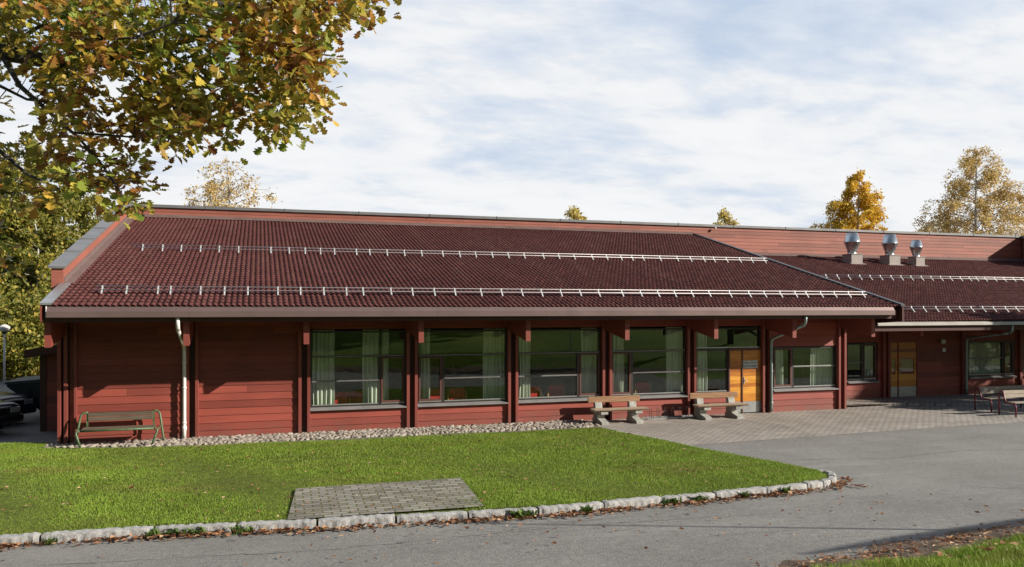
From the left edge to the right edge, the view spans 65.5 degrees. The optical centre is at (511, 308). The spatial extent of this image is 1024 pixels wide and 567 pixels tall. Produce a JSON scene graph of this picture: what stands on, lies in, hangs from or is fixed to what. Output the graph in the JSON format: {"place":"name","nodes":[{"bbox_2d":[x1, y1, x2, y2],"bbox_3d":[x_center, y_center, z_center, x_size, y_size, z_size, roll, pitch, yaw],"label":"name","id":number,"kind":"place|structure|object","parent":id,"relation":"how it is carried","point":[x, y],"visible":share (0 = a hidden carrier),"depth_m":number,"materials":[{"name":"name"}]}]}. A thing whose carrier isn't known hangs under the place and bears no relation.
{"place":"outdoors","nodes":[
{"label":"outdoors","id":0,"kind":"place"},
{"bbox_2d":[181,155,282,207],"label":"birch tree","id":1,"kind":"object","parent":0,"point":[213,188],"visible":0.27,"depth_m":48.53,"materials":[{"name":"yellow plant"}]},
{"bbox_2d":[0,427,826,535],"bbox_3d":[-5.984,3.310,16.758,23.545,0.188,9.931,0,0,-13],"label":"lawn grass","id":2,"kind":"structure","parent":0,"point":[323,444],"depth_m":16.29,"materials":[{"name":"green plant"}]},
{"bbox_2d":[287,478,483,519],"bbox_3d":[-2.206,3.259,13.771,3.300,0.009,2.350,0,0,-18],"label":"paved patch","id":3,"kind":"object","parent":2,"relation":"on","point":[405,495],"visible":1,"depth_m":13.65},
{"bbox_2d":[0,374,1023,566],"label":"asphalt road","id":4,"kind":"structure","parent":0,"point":[914,473],"depth_m":11.85,"materials":[{"name":"grey asphalt"}]},
{"bbox_2d":[0,324,9,383],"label":"street lamp","id":5,"kind":"object","parent":4,"relation":"on","point":[4,328],"visible":0.99,"depth_m":35.75,"materials":[{"name":"white plastic"}]},
{"bbox_2d":[0,400,23,429],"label":"parked car","id":6,"kind":"object","parent":4,"relation":"on","point":[10,412],"visible":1,"depth_m":21.47,"materials":[{"name":"paint"}]},
{"bbox_2d":[0,391,36,413],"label":"parked car","id":7,"kind":"object","parent":4,"relation":"on","point":[26,403],"visible":0.44,"depth_m":23.31,"materials":[{"name":"black paint"}]},
{"bbox_2d":[0,532,40,545],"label":"kerb stone","id":8,"kind":"object","parent":4,"relation":"on","point":[35,537],"visible":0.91,"depth_m":11.45,"materials":[{"name":"stone"}]},
{"bbox_2d":[5,375,39,409],"bbox_3d":[-14.235,2.720,25.124,2.555,1.200,1.985,0,0,-18],"label":"skip container","id":9,"kind":"object","parent":4,"relation":"on","point":[29,385],"visible":0.28,"depth_m":24.04,"materials":[{"name":"metal"}]},
{"bbox_2d":[24,344,56,431],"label":"shed","id":10,"kind":"structure","parent":4,"relation":"on","point":[48,389],"depth_m":22.03,"materials":[{"name":"red wood"}]},
{"bbox_2d":[41,536,61,544],"bbox_3d":[-6.654,3.331,11.475,0.217,0.138,0.329,0,0,34],"label":"weed clump","id":11,"kind":"object","parent":4,"relation":"on","point":[51,540],"visible":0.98,"depth_m":11.44,"materials":[{"name":"green plant"}]},
{"bbox_2d":[41,526,152,542],"bbox_3d":[-6.101,3.340,11.757,1.477,0.162,0.176,0,0,-15],"label":"kerb stone","id":12,"kind":"object","parent":4,"relation":"on","point":[82,535],"visible":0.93,"depth_m":11.70,"materials":[{"name":"stone"}]},
{"bbox_2d":[145,527,183,538],"bbox_3d":[-5.156,3.330,11.875,0.589,0.140,0.239,0,0,-18],"label":"weed clump","id":13,"kind":"object","parent":4,"relation":"on","point":[149,533],"visible":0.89,"depth_m":11.84,"materials":[{"name":"green plant"}]},
{"bbox_2d":[175,524,205,535],"bbox_3d":[-4.796,3.329,11.906,0.470,0.142,0.296,0,0,-18],"label":"weed clump","id":14,"kind":"object","parent":4,"relation":"on","point":[193,532],"visible":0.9,"depth_m":11.89,"materials":[{"name":"green plant"}]},
{"bbox_2d":[154,522,235,534],"bbox_3d":[-4.786,3.343,12.042,1.164,0.156,0.172,0,0,-9],"label":"kerb stone","id":15,"kind":"object","parent":4,"relation":"on","point":[208,527],"visible":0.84,"depth_m":12.01,"materials":[{"name":"stone"}]},
{"bbox_2d":[228,525,256,534],"bbox_3d":[-4.058,3.332,12.031,0.461,0.136,0.287,0,0,-18],"label":"weed clump","id":16,"kind":"object","parent":4,"relation":"on","point":[240,530],"visible":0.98,"depth_m":12.00,"materials":[{"name":"green plant"}]},
{"bbox_2d":[237,518,315,531],"bbox_3d":[-3.599,3.339,12.223,1.168,0.164,0.176,0,0,-9],"label":"kerb stone","id":17,"kind":"object","parent":4,"relation":"on","point":[295,524],"visible":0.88,"depth_m":12.17,"materials":[{"name":"stone"}]},
{"bbox_2d":[42,420,599,448],"bbox_3d":[-4.437,3.388,21.152,14.500,0.001,1.570,0,0,-18],"label":"sand bed","id":18,"kind":"object","parent":4,"relation":"on","point":[349,438],"visible":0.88,"depth_m":20.72,"materials":[{"name":"grey gravel"}]},
{"bbox_2d":[319,514,394,527],"bbox_3d":[-2.424,3.335,12.455,1.168,0.173,0.176,0,0,-13],"label":"kerb stone","id":19,"kind":"object","parent":4,"relation":"on","point":[354,520],"visible":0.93,"depth_m":12.40,"materials":[{"name":"stone"}]},
{"bbox_2d":[40,513,765,565],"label":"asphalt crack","id":20,"kind":"object","parent":4,"relation":"on","point":[368,545],"visible":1,"depth_m":11.15,"materials":[{"name":"black asphalt"}]},
{"bbox_2d":[397,510,466,523],"bbox_3d":[-1.274,3.344,12.718,1.119,0.153,0.173,0,0,-13],"label":"kerb stone","id":21,"kind":"object","parent":4,"relation":"on","point":[424,517],"visible":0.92,"depth_m":12.66,"materials":[{"name":"stone"}]},
{"bbox_2d":[468,507,537,518],"bbox_3d":[-0.145,3.346,12.977,1.128,0.149,0.171,0,0,-13],"label":"kerb stone","id":22,"kind":"object","parent":4,"relation":"on","point":[486,513],"visible":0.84,"depth_m":12.90,"materials":[{"name":"stone"}]},
{"bbox_2d":[0,427,1023,566],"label":"fallen leaves","id":23,"kind":"object","parent":4,"relation":"on","point":[371,526],"visible":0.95,"depth_m":12.13,"materials":[{"name":"brown plant"}]},
{"bbox_2d":[509,508,538,518],"bbox_3d":[0.189,3.329,12.926,0.493,0.142,0.268,0,0,-18],"label":"weed clump","id":24,"kind":"object","parent":4,"relation":"on","point":[520,513],"visible":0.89,"depth_m":12.90,"materials":[{"name":"green plant"}]},
{"bbox_2d":[39,203,1023,443],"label":"red building","id":25,"kind":"structure","parent":4,"relation":"on","point":[186,321],"depth_m":25.15,"materials":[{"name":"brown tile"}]},
{"bbox_2d":[312,330,334,404],"bbox_3d":[-5.222,1.690,22.072,0.611,2.180,0.108,0,0,-18],"label":"curtain","id":26,"kind":"object","parent":25,"relation":"hanging from","point":[322,370],"visible":0.91,"depth_m":22.08,"materials":[{"name":"white fabric"}]},
{"bbox_2d":[335,392,350,403],"bbox_3d":[-4.929,2.855,22.790,0.590,0.960,0.530,0,0,-14],"label":"chair","id":27,"kind":"object","parent":25,"relation":"on","point":[342,397],"visible":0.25,"depth_m":22.56,"materials":[{"name":"red fabric"}]},
{"bbox_2d":[346,391,361,403],"bbox_3d":[-4.563,2.855,22.989,0.590,0.960,0.530,0,0,-11],"label":"chair","id":28,"kind":"object","parent":25,"relation":"on","point":[355,396],"visible":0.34,"depth_m":22.75,"materials":[{"name":"brown wood"}]},
{"bbox_2d":[310,330,406,410],"bbox_3d":[-4.238,1.710,22.049,2.660,2.160,0.220,0,0,-18],"label":"window","id":29,"kind":"structure","parent":25,"relation":"in","point":[381,403],"depth_m":22.15,"materials":[{"name":"brown wood"}]},
{"bbox_2d":[362,329,378,402],"bbox_3d":[-3.983,1.690,22.465,0.483,2.180,0.106,0,0,-18],"label":"curtain","id":30,"kind":"object","parent":25,"relation":"hanging from","point":[370,346],"visible":0.91,"depth_m":22.46,"materials":[{"name":"white fabric"}]},
{"bbox_2d":[382,329,388,399],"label":"curtain","id":31,"kind":"object","parent":25,"relation":"hanging from","point":[385,342],"visible":0.84,"depth_m":22.59,"materials":[{"name":"green fabric"}]},
{"bbox_2d":[420,329,429,398],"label":"curtain","id":32,"kind":"object","parent":25,"relation":"hanging from","point":[425,377],"visible":0.84,"depth_m":22.93,"materials":[{"name":"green fabric"}]},
{"bbox_2d":[430,389,439,398],"bbox_3d":[-2.369,2.855,23.600,0.590,0.960,0.530,0,0,-21],"label":"chair","id":33,"kind":"object","parent":25,"relation":"on","point":[434,393],"visible":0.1,"depth_m":23.36,"materials":[{"name":"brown wood"}]},
{"bbox_2d":[446,388,466,399],"bbox_3d":[-1.667,2.855,23.905,0.590,0.960,0.530,0,0,-9],"label":"chair","id":34,"kind":"object","parent":25,"relation":"on","point":[455,393],"visible":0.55,"depth_m":23.65,"materials":[{"name":"brown wood"}]},
{"bbox_2d":[417,330,508,406],"bbox_3d":[-1.416,1.710,22.941,2.700,2.160,0.220,0,0,-18],"label":"window","id":35,"kind":"structure","parent":25,"relation":"in","point":[440,401],"depth_m":22.88,"materials":[{"name":"brown wood"}]},
{"bbox_2d":[483,328,504,398],"bbox_3d":[-0.549,1.690,23.553,0.674,2.180,0.103,0,0,-18],"label":"curtain","id":36,"kind":"object","parent":25,"relation":"hanging from","point":[493,342],"visible":0.97,"depth_m":23.55,"materials":[{"name":"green fabric"}]},
{"bbox_2d":[519,337,530,396],"bbox_3d":[0.378,1.690,23.845,0.355,2.180,0.092,0,0,-18],"label":"curtain","id":37,"kind":"object","parent":25,"relation":"hanging from","point":[524,346],"visible":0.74,"depth_m":23.85,"materials":[{"name":"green fabric"}]},
{"bbox_2d":[519,386,541,397],"bbox_3d":[0.544,2.855,24.521,0.590,0.960,0.530,0,0,-18],"label":"chair","id":38,"kind":"object","parent":25,"relation":"on","point":[535,391],"visible":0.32,"depth_m":24.31,"materials":[{"name":"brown wood"}]},
{"bbox_2d":[542,385,564,396],"bbox_3d":[1.305,2.855,24.846,0.590,0.960,0.530,0,0,-15],"label":"chair","id":39,"kind":"object","parent":25,"relation":"on","point":[555,390],"visible":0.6,"depth_m":24.60,"materials":[{"name":"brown wood"}]},
{"bbox_2d":[518,329,600,402],"bbox_3d":[1.435,1.710,23.843,2.720,2.160,0.220,0,0,-18],"label":"window","id":40,"kind":"structure","parent":25,"relation":"in","point":[579,396],"depth_m":23.99,"materials":[{"name":"brown wood"}]},
{"bbox_2d":[581,328,596,392],"bbox_3d":[2.349,1.690,24.470,0.506,2.180,0.105,0,0,-18],"label":"curtain","id":41,"kind":"object","parent":25,"relation":"hanging from","point":[588,362],"visible":0.91,"depth_m":24.46,"materials":[{"name":"green fabric"}]},
{"bbox_2d":[613,334,623,391],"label":"curtain","id":42,"kind":"object","parent":25,"relation":"hanging from","point":[618,343],"visible":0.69,"depth_m":24.77,"materials":[{"name":"green fabric"}]},
{"bbox_2d":[628,382,650,392],"bbox_3d":[4.118,2.855,25.736,0.590,0.960,0.530,0,0,-18],"label":"chair","id":43,"kind":"object","parent":25,"relation":"on","point":[642,387],"visible":0.61,"depth_m":25.50,"materials":[{"name":"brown wood"}]},
{"bbox_2d":[612,328,687,398],"bbox_3d":[4.252,1.710,24.735,2.630,2.160,0.220,0,0,-18],"label":"window","id":44,"kind":"structure","parent":25,"relation":"in","point":[662,394],"depth_m":24.77,"materials":[{"name":"brown wood"}]},
{"bbox_2d":[666,327,682,391],"bbox_3d":[5.177,1.690,25.361,0.612,2.180,0.105,0,0,-18],"label":"curtain","id":45,"kind":"object","parent":25,"relation":"hanging from","point":[674,362],"visible":0.91,"depth_m":25.37,"materials":[{"name":"green fabric"}]},
{"bbox_2d":[697,333,706,390],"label":"curtain","id":46,"kind":"object","parent":25,"relation":"hanging from","point":[702,375],"visible":0.64,"depth_m":25.66,"materials":[{"name":"green fabric"}]},
{"bbox_2d":[697,349,727,392],"bbox_3d":[6.350,2.006,25.465,1.210,1.388,0.093,0,0,-18],"label":"window","id":47,"kind":"structure","parent":25,"relation":"in","point":[726,350],"depth_m":25.57,"materials":[{"name":"brown wood"}]},
{"bbox_2d":[697,327,760,349],"bbox_3d":[6.936,0.970,25.650,2.440,0.680,0.093,0,0,-18],"label":"window","id":48,"kind":"structure","parent":25,"relation":"in","point":[759,329],"depth_m":25.75,"materials":[{"name":"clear glass"}]},
{"bbox_2d":[728,348,760,412],"bbox_3d":[7.549,2.332,25.795,1.255,2.075,0.146,0,0,-18],"label":"door","id":49,"kind":"structure","parent":25,"relation":"in","point":[746,381],"depth_m":25.79,"materials":[{"name":"orange wood"}]},
{"bbox_2d":[743,360,756,367],"bbox_3d":[7.703,1.819,25.822,0.584,0.250,0.022,0,0,-18],"label":"door sign","id":50,"kind":"object","parent":25,"relation":"attached to","point":[750,364],"visible":1,"depth_m":25.82,"materials":[{"name":"plastic"}]},
{"bbox_2d":[775,348,783,384],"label":"curtain","id":51,"kind":"object","parent":25,"relation":"hanging from","point":[779,377],"visible":0.79,"depth_m":26.54,"materials":[{"name":"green fabric"}]},
{"bbox_2d":[773,346,838,391],"bbox_3d":[9.744,2.005,26.472,2.550,1.450,0.220,0,0,-18],"label":"window","id":52,"kind":"structure","parent":25,"relation":"in","point":[789,387],"depth_m":26.36,"materials":[{"name":"brown wood"}]},
{"bbox_2d":[810,348,832,384],"bbox_3d":[10.500,1.960,27.047,0.937,1.320,0.109,0,0,-18],"label":"curtain","id":53,"kind":"object","parent":25,"relation":"hanging from","point":[822,375],"visible":0.8,"depth_m":27.04,"materials":[{"name":"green fabric"}]},
{"bbox_2d":[847,343,879,382],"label":"window","id":54,"kind":"structure","parent":25,"relation":"in","point":[863,379],"depth_m":29.39,"materials":[{"name":"brown wood"}]},
{"bbox_2d":[865,346,872,376],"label":"curtain","id":55,"kind":"object","parent":25,"relation":"hanging from","point":[868,361],"visible":0.56,"depth_m":29.88,"materials":[{"name":"green fabric"}]},
{"bbox_2d":[891,341,917,396],"bbox_3d":[14.703,2.275,29.936,1.310,2.090,0.146,0,0,-18],"label":"door","id":56,"kind":"structure","parent":25,"relation":"in","point":[904,354],"depth_m":29.96,"materials":[{"name":"orange wood"}]},
{"bbox_2d":[968,341,999,373],"bbox_3d":[18.761,1.950,31.579,1.756,1.300,0.109,0,0,-18],"label":"curtain","id":57,"kind":"object","parent":25,"relation":"hanging from","point":[984,366],"visible":0.75,"depth_m":31.57,"materials":[{"name":"green fabric"}]},
{"bbox_2d":[968,341,1016,378],"bbox_3d":[18.795,2.015,31.223,2.353,1.430,0.220,0,0,-18],"label":"window","id":58,"kind":"structure","parent":25,"relation":"in","point":[1003,374],"depth_m":31.41,"materials":[{"name":"brown wood"}]},
{"bbox_2d":[538,501,603,515],"bbox_3d":[0.980,3.339,13.264,1.133,0.163,0.217,0,0,-18],"label":"kerb stone","id":59,"kind":"object","parent":4,"relation":"on","point":[557,508],"visible":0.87,"depth_m":13.18,"materials":[{"name":"stone"}]},
{"bbox_2d":[564,205,586,219],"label":"birch tree","id":60,"kind":"object","parent":4,"relation":"on","point":[573,212],"visible":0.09,"depth_m":55.54,"materials":[{"name":"yellow plant"}]},
{"bbox_2d":[581,504,594,512],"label":"weed clump","id":61,"kind":"object","parent":4,"relation":"on","point":[588,508],"visible":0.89,"depth_m":13.18,"materials":[{"name":"green plant"}]},
{"bbox_2d":[602,496,661,509],"bbox_3d":[2.062,3.339,13.649,1.099,0.169,0.171,0,0,-21],"label":"kerb stone","id":62,"kind":"object","parent":4,"relation":"on","point":[639,501],"visible":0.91,"depth_m":13.60,"materials":[{"name":"stone"}]},
{"bbox_2d":[662,495,681,505],"bbox_3d":[2.779,3.330,13.789,0.427,0.141,0.304,0,0,-18],"label":"weed clump","id":63,"kind":"object","parent":4,"relation":"on","point":[673,501],"visible":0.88,"depth_m":13.76,"materials":[{"name":"green plant"}]},
{"bbox_2d":[661,492,714,503],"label":"kerb stone","id":64,"kind":"object","parent":4,"relation":"on","point":[711,495],"visible":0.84,"depth_m":13.96,"materials":[{"name":"stone"}]},
{"bbox_2d":[691,493,708,501],"bbox_3d":[3.275,3.329,13.959,0.393,0.142,0.254,0,0,-18],"label":"weed clump","id":65,"kind":"object","parent":4,"relation":"on","point":[699,498],"visible":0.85,"depth_m":13.94,"materials":[{"name":"green plant"}]},
{"bbox_2d":[599,427,822,471],"bbox_3d":[4.401,3.348,19.393,0.193,0.104,7.361,0,0,-32],"label":"lawn edging","id":66,"kind":"object","parent":4,"relation":"on","point":[821,470],"visible":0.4,"depth_m":20.66,"materials":[{"name":"stone"}]},
{"bbox_2d":[713,206,739,224],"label":"birch tree","id":67,"kind":"object","parent":4,"relation":"on","point":[726,219],"visible":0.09,"depth_m":64.21,"materials":[{"name":"yellow plant"}]},
{"bbox_2d":[713,486,766,499],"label":"kerb stone","id":68,"kind":"object","parent":4,"relation":"on","point":[726,493],"visible":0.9,"depth_m":14.31,"materials":[{"name":"stone"}]},
{"bbox_2d":[738,489,750,498],"bbox_3d":[4.178,3.329,14.295,0.301,0.142,0.250,0,0,35],"label":"weed clump","id":69,"kind":"object","parent":4,"relation":"on","point":[745,493],"visible":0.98,"depth_m":14.24,"materials":[{"name":"green plant"}]},
{"bbox_2d":[765,482,806,494],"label":"kerb stone","id":70,"kind":"object","parent":4,"relation":"on","point":[800,486],"visible":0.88,"depth_m":14.72,"materials":[{"name":"stone"}]},
{"bbox_2d":[782,485,790,493],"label":"weed clump","id":71,"kind":"object","parent":4,"relation":"on","point":[784,489],"visible":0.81,"depth_m":14.58,"materials":[{"name":"green plant"}]},
{"bbox_2d":[803,480,822,489],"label":"kerb stone","id":72,"kind":"object","parent":4,"relation":"on","point":[814,484],"visible":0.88,"depth_m":14.96,"materials":[{"name":"stone"}]},
{"bbox_2d":[819,478,830,487],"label":"kerb stone","id":73,"kind":"object","parent":4,"relation":"on","point":[826,482],"visible":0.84,"depth_m":15.13,"materials":[{"name":"stone"}]},
{"bbox_2d":[823,471,835,477],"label":"kerb stone","id":74,"kind":"object","parent":4,"relation":"on","point":[830,473],"visible":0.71,"depth_m":15.78,"materials":[{"name":"stone"}]},
{"bbox_2d":[825,476,836,483],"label":"kerb stone","id":75,"kind":"object","parent":4,"relation":"on","point":[833,478],"visible":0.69,"depth_m":15.36,"materials":[{"name":"stone"}]},
{"bbox_2d":[809,167,888,230],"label":"birch tree","id":76,"kind":"object","parent":4,"relation":"on","point":[871,214],"visible":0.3,"depth_m":70.02,"materials":[{"name":"yellow plant"}]},
{"bbox_2d":[787,449,1019,459],"bbox_3d":[12.347,3.396,19.150,12.677,0.001,0.501,0,0,-13],"label":"asphalt crack","id":77,"kind":"object","parent":4,"relation":"on","point":[900,457],"visible":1,"depth_m":18.12,"materials":[{"name":"black asphalt"}]},
{"bbox_2d":[912,146,1023,235],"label":"birch tree","id":78,"kind":"object","parent":4,"relation":"on","point":[969,163],"visible":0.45,"depth_m":73.80,"materials":[{"name":"yellow plant"}]},
{"bbox_2d":[0,0,1023,234],"label":"sky","id":79,"kind":"structure","parent":0,"point":[661,111],"materials":[{"name":"white"}]},
{"bbox_2d":[587,403,1023,444],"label":"entrance paving","id":80,"kind":"structure","parent":0,"point":[720,428],"depth_m":23.66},
{"bbox_2d":[588,395,649,424],"bbox_3d":[3.138,3.011,23.606,1.740,0.765,0.720,0,0,-17],"label":"bench","id":81,"kind":"object","parent":80,"relation":"on","point":[599,411],"visible":1,"depth_m":23.65,"materials":[{"name":"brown wood"}]},
{"bbox_2d":[642,407,695,419],"bbox_3d":[4.888,3.220,24.626,1.749,0.340,0.390,0,0,-18],"label":"bike rack","id":82,"kind":"object","parent":80,"relation":"on","point":[667,417],"visible":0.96,"depth_m":24.53,"materials":[{"name":"metal"}]},
{"bbox_2d":[689,391,748,419],"bbox_3d":[6.386,3.011,24.633,1.740,0.765,0.720,0,0,-17],"label":"bench","id":83,"kind":"object","parent":80,"relation":"on","point":[730,405],"visible":1,"depth_m":24.66,"materials":[{"name":"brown wood"}]},
{"bbox_2d":[847,393,1023,405],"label":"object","id":84,"kind":"structure","parent":80,"relation":"on","point":[950,400],"depth_m":28.71,"materials":[{"name":"grey concrete"}]},
{"bbox_2d":[974,385,1023,412],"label":"bench","id":85,"kind":"object","parent":80,"relation":"on","point":[986,390],"visible":0.93,"depth_m":26.52,"materials":[{"name":"red paint"}]},
{"bbox_2d":[998,390,1023,416],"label":"bench","id":86,"kind":"object","parent":80,"relation":"on","point":[1009,393],"visible":1,"depth_m":25.30,"materials":[{"name":"beige paint"}]},
{"bbox_2d":[774,520,1023,566],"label":"dirt shoulder","id":87,"kind":"object","parent":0,"point":[922,548],"visible":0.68,"depth_m":9.72},
{"bbox_3d":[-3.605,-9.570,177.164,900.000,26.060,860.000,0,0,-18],"label":"ground","id":88,"kind":"structure","parent":0,"visible":0},
{"bbox_2d":[0,273,43,375],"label":"shrub","id":89,"kind":"object","parent":88,"relation":"on","point":[8,293],"visible":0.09,"depth_m":40.17,"materials":[{"name":"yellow plant"}]},
{"bbox_2d":[0,268,50,346],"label":"shrub","id":90,"kind":"object","parent":88,"relation":"on","point":[34,272],"visible":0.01,"depth_m":43.15,"materials":[{"name":"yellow plant"}]},
{"bbox_2d":[0,284,56,379],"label":"shrub","id":91,"kind":"object","parent":88,"relation":"on","point":[31,337],"visible":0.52,"depth_m":38.27,"materials":[{"name":"green plant"}]},
{"bbox_2d":[0,197,73,353],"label":"birch tree","id":92,"kind":"object","parent":88,"relation":"on","point":[14,232],"visible":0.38,"depth_m":43.22,"materials":[{"name":"green plant"}]},
{"bbox_2d":[0,131,82,295],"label":"birch tree","id":93,"kind":"object","parent":88,"relation":"on","point":[59,211],"visible":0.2,"depth_m":45.31,"materials":[{"name":"green plant"}]},
{"bbox_2d":[30,158,107,282],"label":"birch tree","id":94,"kind":"object","parent":88,"relation":"on","point":[88,207],"visible":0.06,"depth_m":49.28,"materials":[{"name":"green plant"}]},
{"bbox_2d":[67,193,112,232],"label":"birch tree","id":95,"kind":"object","parent":88,"relation":"on","point":[79,227],"visible":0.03,"depth_m":51.20,"materials":[{"name":"green plant"}]},
{"bbox_2d":[0,0,401,285],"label":"oak tree","id":96,"kind":"object","parent":88,"relation":"on","point":[298,54],"visible":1,"depth_m":9.03,"materials":[{"name":"green plant"}]},
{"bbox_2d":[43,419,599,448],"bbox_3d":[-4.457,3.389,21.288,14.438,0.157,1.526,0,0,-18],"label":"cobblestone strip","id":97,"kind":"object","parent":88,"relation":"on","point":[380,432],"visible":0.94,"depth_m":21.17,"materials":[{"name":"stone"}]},
{"bbox_2d":[74,409,164,447],"bbox_3d":[-9.711,2.962,19.672,2.054,0.797,0.702,0,0,-18],"label":"bench","id":98,"kind":"object","parent":97,"relation":"on","point":[113,416],"visible":1,"depth_m":19.82,"materials":[{"name":"green paint"}]},
{"bbox_2d":[810,529,1023,566],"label":"bank grass","id":99,"kind":"structure","parent":88,"relation":"on","point":[997,556],"depth_m":8.52,"materials":[{"name":"green plant"}]},
{"bbox_2d":[1012,204,1023,235],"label":"birch tree","id":100,"kind":"object","parent":88,"relation":"on","point":[1019,218],"visible":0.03,"depth_m":83.33,"materials":[{"name":"yellow plant"}]}
]}

